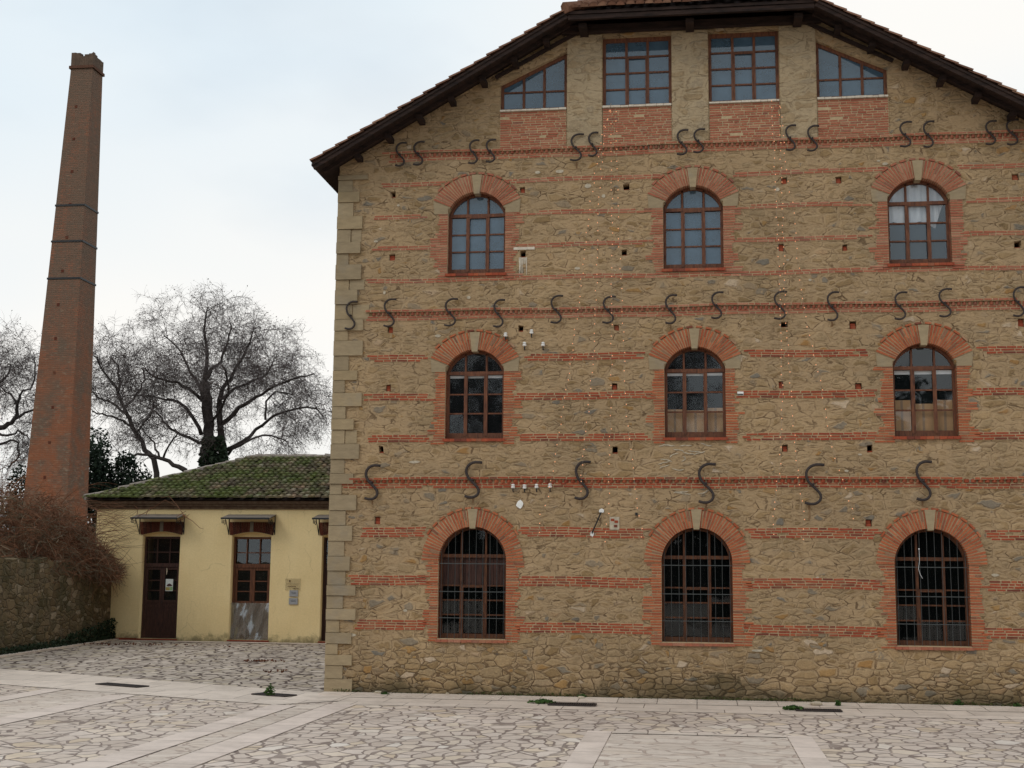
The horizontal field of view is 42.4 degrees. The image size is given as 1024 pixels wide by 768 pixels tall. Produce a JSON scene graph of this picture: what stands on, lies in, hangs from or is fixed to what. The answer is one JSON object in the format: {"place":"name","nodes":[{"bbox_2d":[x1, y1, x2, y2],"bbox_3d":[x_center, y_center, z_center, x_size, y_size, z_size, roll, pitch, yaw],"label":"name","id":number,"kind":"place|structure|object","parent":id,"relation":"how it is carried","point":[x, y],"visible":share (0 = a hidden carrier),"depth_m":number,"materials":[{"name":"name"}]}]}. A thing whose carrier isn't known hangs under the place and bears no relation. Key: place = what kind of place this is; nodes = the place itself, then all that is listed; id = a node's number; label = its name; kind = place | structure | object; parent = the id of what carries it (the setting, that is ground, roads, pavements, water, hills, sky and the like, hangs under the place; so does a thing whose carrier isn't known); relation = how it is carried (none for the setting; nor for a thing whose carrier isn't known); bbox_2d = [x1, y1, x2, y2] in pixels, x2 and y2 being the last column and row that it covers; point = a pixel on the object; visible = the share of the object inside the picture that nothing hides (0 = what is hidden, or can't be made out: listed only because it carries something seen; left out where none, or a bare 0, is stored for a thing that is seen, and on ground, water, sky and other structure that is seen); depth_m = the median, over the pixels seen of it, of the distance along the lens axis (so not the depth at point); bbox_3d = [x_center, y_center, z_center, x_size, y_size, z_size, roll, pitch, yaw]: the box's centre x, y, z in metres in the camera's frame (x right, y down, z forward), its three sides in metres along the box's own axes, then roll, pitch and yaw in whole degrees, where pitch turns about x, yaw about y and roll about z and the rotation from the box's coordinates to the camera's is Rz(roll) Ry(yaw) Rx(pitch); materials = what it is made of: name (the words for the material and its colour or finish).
{"place":"outdoors","nodes":[
{"label":"outdoors","id":0,"kind":"place"},
{"bbox_2d":[90,400,221,479],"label":"bare tree","id":1,"kind":"object","parent":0,"point":[171,463],"visible":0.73,"depth_m":58.69,"materials":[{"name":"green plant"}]},
{"bbox_2d":[0,641,325,691],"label":"courtyard paving","id":2,"kind":"structure","parent":0,"point":[216,663],"depth_m":28.52,"materials":[{"name":"grey stone"}]},
{"bbox_2d":[0,618,117,654],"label":"ground ivy","id":3,"kind":"object","parent":2,"relation":"on","point":[102,632],"visible":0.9,"depth_m":35.01,"materials":[{"name":"green plant"}]},
{"bbox_2d":[80,642,230,646],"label":"leaf litter","id":4,"kind":"object","parent":2,"relation":"on","point":[133,643],"visible":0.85,"depth_m":35.11,"materials":[{"name":"brown plant"}]},
{"bbox_2d":[111,640,325,643],"bbox_3d":[-6.503,7.168,36.561,11.000,0.001,0.450,-1,-8,8],"label":"paving strip","id":5,"kind":"object","parent":2,"relation":"on","point":[216,641],"visible":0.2,"depth_m":36.79,"materials":[{"name":"grey stone"}]},
{"bbox_2d":[244,659,284,661],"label":"leaf litter","id":6,"kind":"object","parent":2,"relation":"on","point":[256,660],"visible":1,"depth_m":29.11,"materials":[{"name":"brown plant"}]},
{"bbox_2d":[253,669,286,672],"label":"leaf litter","id":7,"kind":"object","parent":2,"relation":"on","point":[273,671],"visible":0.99,"depth_m":26.16,"materials":[{"name":"brown plant"}]},
{"bbox_2d":[0,684,1023,767],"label":"plaza","id":8,"kind":"structure","parent":0,"point":[375,736],"depth_m":16.53,"materials":[{"name":"grey stone"}]},
{"bbox_2d":[0,689,64,700],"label":"paving strip","id":9,"kind":"object","parent":8,"relation":"on","point":[20,695],"visible":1,"depth_m":21.07,"materials":[{"name":"grey stone"}]},
{"bbox_2d":[0,556,110,652],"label":"garden wall","id":10,"kind":"structure","parent":8,"relation":"on","point":[42,608],"depth_m":33.08,"materials":[{"name":"stone"}]},
{"bbox_2d":[0,452,202,597],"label":"bare vine","id":11,"kind":"object","parent":10,"relation":"on","point":[106,566],"visible":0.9,"depth_m":34.54,"materials":[{"name":"brown plant"}]},
{"bbox_2d":[0,691,115,716],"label":"paved lane","id":12,"kind":"structure","parent":8,"relation":"on","point":[26,704],"depth_m":20.13,"materials":[{"name":"grey stone"}]},
{"bbox_2d":[0,639,118,657],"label":"kerb","id":13,"kind":"structure","parent":8,"relation":"on","point":[40,650],"depth_m":32.80,"materials":[{"name":"grey stone"}]},
{"bbox_2d":[0,695,130,724],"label":"paving strip","id":14,"kind":"object","parent":8,"relation":"on","point":[44,711],"visible":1,"depth_m":18.98,"materials":[{"name":"grey stone"}]},
{"bbox_2d":[0,669,353,704],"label":"slab band","id":15,"kind":"object","parent":8,"relation":"on","point":[154,688],"visible":0.8,"depth_m":22.36,"materials":[{"name":"grey stone"}]},
{"bbox_2d":[95,682,148,687],"bbox_3d":[-6.728,5.193,22.788,1.050,0.020,0.280,-5,-10,33],"label":"drain grate","id":16,"kind":"object","parent":15,"relation":"on","point":[122,685],"visible":1,"depth_m":22.75,"materials":[{"name":"metal"}]},
{"bbox_2d":[251,692,296,696],"bbox_3d":[-3.833,5.004,21.280,0.700,0.020,0.300,-4,-9,30],"label":"drain grate","id":17,"kind":"object","parent":15,"relation":"on","point":[277,694],"visible":0.88,"depth_m":21.22,"materials":[{"name":"metal"}]},
{"bbox_2d":[264,683,275,695],"bbox_3d":[-3.886,4.900,21.181,0.205,0.215,0.127,-1,-8,8],"label":"weed plant","id":18,"kind":"object","parent":17,"relation":"on","point":[270,691],"visible":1,"depth_m":21.16,"materials":[{"name":"green plant"}]},
{"bbox_2d":[66,705,295,767],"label":"paving strip","id":19,"kind":"object","parent":8,"relation":"on","point":[115,758],"visible":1,"depth_m":15.64,"materials":[{"name":"grey stone"}]},
{"bbox_2d":[111,704,325,767],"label":"paved lane","id":20,"kind":"structure","parent":8,"relation":"on","point":[174,752],"depth_m":15.71,"materials":[{"name":"grey stone"}]},
{"bbox_2d":[149,704,353,767],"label":"paving strip","id":21,"kind":"object","parent":8,"relation":"on","point":[201,756],"visible":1,"depth_m":15.71,"materials":[{"name":"grey stone"}]},
{"bbox_2d":[562,731,611,767],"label":"paving strip","id":22,"kind":"object","parent":8,"relation":"on","point":[587,750],"visible":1,"depth_m":14.99,"materials":[{"name":"grey stone"}]},
{"bbox_2d":[309,0,1023,705],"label":"stone mill","id":23,"kind":"object","parent":8,"relation":"on","point":[469,200],"visible":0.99,"depth_m":21.97,"materials":[{"name":"beige stone"}]},
{"bbox_2d":[435,527,506,642],"bbox_3d":[-0.653,3.328,21.944,1.196,1.898,0.255,-1,-8,8],"label":"arched window","id":24,"kind":"structure","parent":23,"relation":"in","point":[494,565],"depth_m":22.00,"materials":[{"name":"wood"}]},
{"bbox_2d":[442,351,504,441],"bbox_3d":[-0.626,0.204,22.390,1.056,1.568,0.255,-1,-8,8],"label":"arched window","id":25,"kind":"structure","parent":23,"relation":"in","point":[485,436],"depth_m":22.44,"materials":[{"name":"brown wood"}]},
{"bbox_2d":[445,194,505,276],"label":"arched window","id":26,"kind":"structure","parent":23,"relation":"in","point":[476,232],"depth_m":22.85,"materials":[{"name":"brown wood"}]},
{"bbox_2d":[501,54,566,109],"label":"attic window","id":27,"kind":"structure","parent":23,"relation":"in","point":[545,86],"depth_m":23.05,"materials":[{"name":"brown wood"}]},
{"bbox_2d":[538,108,609,532],"bbox_3d":[1.065,-1.179,22.167,1.209,7.321,0.014,-1,-8,8],"label":"light string","id":28,"kind":"object","parent":23,"relation":"hanging from","point":[576,319],"visible":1,"depth_m":22.16,"materials":[{"name":"metal"}]},
{"bbox_2d":[580,105,610,487],"bbox_3d":[1.406,-1.512,22.168,0.525,6.656,0.014,-1,-8,8],"label":"light string","id":29,"kind":"object","parent":23,"relation":"hanging from","point":[595,290],"visible":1,"depth_m":22.12,"materials":[{"name":"metal"}]},
{"bbox_2d":[591,512,601,533],"bbox_3d":[1.390,2.281,21.700,0.170,0.359,0.070,-1,-8,8],"label":"iron rod","id":30,"kind":"object","parent":23,"relation":"attached to","point":[596,522],"visible":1,"depth_m":21.67,"materials":[{"name":"black metal"}]},
{"bbox_2d":[604,133,612,541],"bbox_3d":[1.613,-1.087,22.078,0.162,7.519,0.014,-1,-8,8],"label":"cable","id":31,"kind":"object","parent":23,"relation":"hanging from","point":[612,324],"visible":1,"depth_m":21.98,"materials":[{"name":"metal"}]},
{"bbox_2d":[612,105,642,541],"bbox_3d":[1.909,-1.124,22.042,0.502,7.452,0.014,-1,-8,8],"label":"light string","id":32,"kind":"object","parent":23,"relation":"hanging from","point":[622,317],"visible":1,"depth_m":22.05,"materials":[{"name":"metal"}]},
{"bbox_2d":[603,36,671,105],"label":"attic window","id":33,"kind":"structure","parent":23,"relation":"in","point":[636,71],"depth_m":22.85,"materials":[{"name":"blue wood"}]},
{"bbox_2d":[668,409,682,431],"bbox_3d":[2.738,0.652,22.171,0.250,0.422,0.304,-1,-8,8],"label":"cardboard box","id":34,"kind":"object","parent":23,"relation":"in","point":[675,422],"visible":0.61,"depth_m":22.02,"materials":[{"name":"brown cardboard"}]},
{"bbox_2d":[662,188,725,271],"bbox_3d":[3.054,-2.607,22.282,1.056,1.488,0.255,-1,-8,8],"label":"arched window","id":35,"kind":"structure","parent":23,"relation":"in","point":[692,237],"depth_m":22.35,"materials":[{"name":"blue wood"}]},
{"bbox_2d":[687,410,703,431],"bbox_3d":[3.075,0.659,22.123,0.350,0.402,0.304,-1,-8,8],"label":"cardboard box","id":36,"kind":"object","parent":23,"relation":"in","point":[695,422],"visible":0.5,"depth_m":21.98,"materials":[{"name":"brown cardboard"}]},
{"bbox_2d":[663,348,727,440],"bbox_3d":[3.030,0.165,21.887,1.056,1.567,0.255,-1,-8,8],"label":"arched window","id":37,"kind":"structure","parent":23,"relation":"in","point":[678,436],"depth_m":21.92,"materials":[{"name":"brown wood"}]},
{"bbox_2d":[660,528,734,646],"bbox_3d":[3.002,3.288,21.441,1.196,1.897,0.255,-1,-8,8],"label":"arched window","id":38,"kind":"structure","parent":23,"relation":"in","point":[672,641],"depth_m":21.44,"materials":[{"name":"metal"}]},
{"bbox_2d":[708,408,722,431],"bbox_3d":[3.402,0.635,22.081,0.250,0.442,0.304,-1,-8,8],"label":"cardboard box","id":39,"kind":"object","parent":23,"relation":"on","point":[715,422],"visible":0.71,"depth_m":21.93,"materials":[{"name":"brown cardboard"}]},
{"bbox_2d":[708,31,778,101],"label":"attic window","id":40,"kind":"structure","parent":23,"relation":"in","point":[742,66],"depth_m":22.60,"materials":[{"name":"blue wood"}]},
{"bbox_2d":[770,101,782,534],"bbox_3d":[4.340,-1.177,21.712,0.239,7.306,0.014,-1,-8,8],"label":"light string","id":41,"kind":"object","parent":23,"relation":"hanging from","point":[780,315],"visible":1,"depth_m":21.69,"materials":[{"name":"metal"}]},
{"bbox_2d":[779,106,804,542],"bbox_3d":[4.588,-1.125,21.670,0.285,7.414,0.014,-1,-8,8],"label":"light string","id":42,"kind":"object","parent":23,"relation":"hanging from","point":[786,331],"visible":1,"depth_m":21.64,"materials":[{"name":"metal"}]},
{"bbox_2d":[779,102,854,524],"bbox_3d":[4.976,-1.272,21.637,1.047,7.125,0.014,-1,-8,8],"label":"light string","id":43,"kind":"object","parent":23,"relation":"hanging from","point":[804,309],"visible":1,"depth_m":21.64,"materials":[{"name":"metal"}]},
{"bbox_2d":[816,43,886,97],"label":"attic window","id":44,"kind":"structure","parent":23,"relation":"in","point":[839,74],"depth_m":22.34,"materials":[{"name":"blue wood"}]},
{"bbox_2d":[895,400,910,430],"bbox_3d":[6.379,0.554,21.679,0.280,0.542,0.304,-1,-8,8],"label":"cardboard box","id":45,"kind":"object","parent":23,"relation":"in","point":[903,420],"visible":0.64,"depth_m":21.53,"materials":[{"name":"brown cardboard"}]},
{"bbox_2d":[887,185,943,227],"bbox_3d":[6.723,-2.941,21.960,0.960,0.753,0.063,-1,-8,8],"label":"curtain","id":46,"kind":"object","parent":23,"relation":"hanging from","point":[915,193],"visible":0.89,"depth_m":21.97,"materials":[{"name":"white fabric"}]},
{"bbox_2d":[887,181,954,266],"bbox_3d":[6.700,-2.646,21.781,1.056,1.488,0.255,-1,-8,8],"label":"arched window","id":47,"kind":"structure","parent":23,"relation":"in","point":[945,261],"depth_m":21.82,"materials":[{"name":"brown wood"}]},
{"bbox_2d":[911,404,933,430],"bbox_3d":[6.716,0.580,21.628,0.320,0.482,0.304,-1,-8,8],"label":"cardboard box","id":48,"kind":"object","parent":23,"relation":"in","point":[924,420],"visible":0.71,"depth_m":21.48,"materials":[{"name":"brown cardboard"}]},
{"bbox_2d":[893,345,961,439],"bbox_3d":[6.675,0.125,21.385,1.056,1.568,0.255,-1,-8,8],"label":"arched window","id":49,"kind":"structure","parent":23,"relation":"in","point":[944,434],"depth_m":21.43,"materials":[{"name":"brown wood"}]},
{"bbox_2d":[894,529,974,650],"bbox_3d":[6.648,3.248,20.940,1.196,1.897,0.255,-1,-8,8],"label":"arched window","id":50,"kind":"structure","parent":23,"relation":"in","point":[919,644],"depth_m":20.93,"materials":[{"name":"metal"}]},
{"bbox_2d":[932,400,952,430],"bbox_3d":[7.053,0.546,21.586,0.280,0.542,0.304,-1,-8,8],"label":"cardboard box","id":51,"kind":"object","parent":23,"relation":"in","point":[945,420],"visible":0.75,"depth_m":21.44,"materials":[{"name":"brown cardboard"}]},
{"bbox_2d":[318,691,1023,709],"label":"kerb","id":52,"kind":"structure","parent":8,"relation":"on","point":[685,700],"depth_m":20.88,"materials":[{"name":"grey stone"}]},
{"bbox_2d":[332,688,1023,705],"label":"wall foot moss","id":53,"kind":"object","parent":52,"relation":"on","point":[512,694],"depth_m":21.03,"materials":[{"name":"green plant"}]},
{"bbox_2d":[810,701,822,705],"bbox_3d":[4.698,4.940,20.411,0.198,0.077,0.134,-1,-8,8],"label":"loose stone","id":54,"kind":"object","parent":52,"relation":"on","point":[816,703],"visible":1,"depth_m":20.37,"materials":[{"name":"beige stone"}]},
{"bbox_2d":[953,699,963,704],"bbox_3d":[6.947,4.952,20.535,0.174,0.127,0.101,-1,-8,8],"label":"weed plant","id":55,"kind":"object","parent":52,"relation":"on","point":[958,701],"visible":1,"depth_m":20.52,"materials":[{"name":"green plant"}]},
{"bbox_2d":[332,697,1023,719],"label":"slab band","id":56,"kind":"object","parent":8,"relation":"on","point":[712,709],"visible":1,"depth_m":19.79,"materials":[{"name":"grey stone"}]},
{"bbox_2d":[527,698,555,703],"bbox_3d":[0.456,4.890,20.351,0.464,0.100,0.255,-1,-8,8],"label":"weed plant","id":57,"kind":"object","parent":56,"relation":"on","point":[542,701],"visible":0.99,"depth_m":20.30,"materials":[{"name":"green plant"}]},
{"bbox_2d":[547,702,596,705],"bbox_3d":[0.921,4.884,20.147,0.730,0.020,0.300,-1,-8,8],"label":"drain grate","id":58,"kind":"object","parent":56,"relation":"on","point":[572,704],"visible":1,"depth_m":20.12,"materials":[{"name":"metal"}]},
{"bbox_2d":[795,708,842,711],"bbox_3d":[4.551,4.839,19.608,0.670,0.020,0.260,-1,-8,8],"label":"drain grate","id":59,"kind":"object","parent":56,"relation":"on","point":[821,709],"visible":1,"depth_m":19.52,"materials":[{"name":"metal"}]},
{"bbox_2d":[782,705,803,709],"bbox_3d":[4.194,4.830,19.703,0.334,0.102,0.188,-1,-8,8],"label":"weed plant","id":60,"kind":"object","parent":59,"relation":"on","point":[791,707],"visible":1,"depth_m":19.67,"materials":[{"name":"green plant"}]},
{"bbox_2d":[351,695,1023,711],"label":"slab band","id":61,"kind":"object","parent":8,"relation":"on","point":[693,703],"visible":1,"depth_m":20.51,"materials":[{"name":"grey stone"}]},
{"bbox_2d":[594,734,803,767],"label":"paved lane","id":62,"kind":"structure","parent":8,"relation":"on","point":[647,751],"depth_m":14.92,"materials":[{"name":"grey stone"}]},
{"bbox_2d":[612,731,786,736],"bbox_3d":[2.346,4.401,16.602,2.170,0.001,0.200,-1,-8,8],"label":"paving strip","id":63,"kind":"object","parent":8,"relation":"on","point":[699,734],"visible":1,"depth_m":16.60,"materials":[{"name":"grey stone"}]},
{"bbox_2d":[787,736,833,767],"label":"paving strip","id":64,"kind":"object","parent":8,"relation":"on","point":[809,752],"visible":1,"depth_m":14.98,"materials":[{"name":"grey stone"}]},
{"bbox_2d":[0,0,1023,522],"label":"sky","id":65,"kind":"structure","parent":0,"point":[214,113],"materials":[{"name":"white"}]},
{"label":"ground","id":66,"kind":"structure","parent":0,"visible":0},
{"bbox_2d":[2,457,26,552],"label":"evergreen bush","id":67,"kind":"object","parent":66,"relation":"on","point":[16,473],"visible":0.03,"depth_m":52.73,"materials":[{"name":"green plant"}]},
{"bbox_2d":[0,310,97,491],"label":"bare tree","id":68,"kind":"object","parent":66,"relation":"on","point":[15,402],"visible":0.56,"depth_m":61.08,"materials":[{"name":"grey plant"}]},
{"bbox_2d":[20,52,104,557],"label":"brick chimney","id":69,"kind":"object","parent":66,"relation":"on","point":[60,429],"visible":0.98,"depth_m":48.98,"materials":[{"name":"red brick"}]},
{"bbox_2d":[87,426,151,541],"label":"evergreen bush","id":70,"kind":"object","parent":66,"relation":"on","point":[99,466],"visible":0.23,"depth_m":55.21,"materials":[{"name":"green plant"}]},
{"bbox_2d":[106,462,151,487],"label":"evergreen bush","id":71,"kind":"object","parent":66,"relation":"on","point":[142,476],"depth_m":55.72,"materials":[{"name":"green plant"}]},
{"bbox_2d":[90,315,194,477],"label":"bare tree","id":72,"kind":"object","parent":66,"relation":"on","point":[104,371],"visible":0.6,"depth_m":61.22,"materials":[{"name":"grey plant"}]},
{"bbox_2d":[82,453,330,642],"bbox_3d":[-5.015,4.946,40.834,13.968,5.661,8.372,-1,-8,8],"label":"yellow annex","id":73,"kind":"object","parent":66,"relation":"on","point":[246,553],"visible":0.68,"depth_m":37.78,"materials":[{"name":"paint"}]},
{"bbox_2d":[141,532,180,637],"bbox_3d":[-10.063,5.767,38.018,1.140,3.050,0.119,-1,-8,8],"label":"double door","id":74,"kind":"structure","parent":73,"relation":"in","point":[159,617],"depth_m":37.95,"materials":[{"name":"brown wood"}]},
{"bbox_2d":[165,579,172,590],"bbox_3d":[-9.849,5.776,37.956,0.220,0.340,0.007,-1,-8,8],"label":"paper poster","id":75,"kind":"object","parent":74,"relation":"attached to","point":[169,584],"visible":1,"depth_m":37.95,"materials":[{"name":"white paper"}]},
{"bbox_2d":[231,533,270,639],"bbox_3d":[-7.399,5.739,37.652,1.160,3.050,0.119,-1,-8,8],"label":"double door","id":76,"kind":"structure","parent":73,"relation":"in","point":[249,619],"depth_m":37.58,"materials":[{"name":"brown wood"}]},
{"bbox_2d":[289,590,297,596],"bbox_3d":[-6.149,5.898,37.209,0.246,0.171,0.036,-1,-8,8],"label":"wall plaque","id":77,"kind":"object","parent":73,"relation":"attached to","point":[293,592],"depth_m":37.20,"materials":[{"name":"grey metal"}]},
{"bbox_2d":[289,598,297,604],"bbox_3d":[-6.155,6.115,37.178,0.253,0.178,0.036,-1,-8,8],"label":"wall plaque","id":78,"kind":"object","parent":73,"relation":"attached to","point":[293,600],"depth_m":37.16,"materials":[{"name":"grey metal"}]},
{"bbox_2d":[321,535,327,640],"bbox_3d":[-4.778,5.710,37.292,1.150,3.050,0.119,-1,-8,8],"label":"double door","id":79,"kind":"structure","parent":73,"relation":"in","point":[324,598],"depth_m":37.31,"materials":[{"name":"brown wood"}]},
{"bbox_2d":[92,278,331,467],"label":"bare tree","id":80,"kind":"object","parent":66,"relation":"on","point":[219,452],"visible":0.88,"depth_m":62.25,"materials":[{"name":"grey plant"}]}
]}

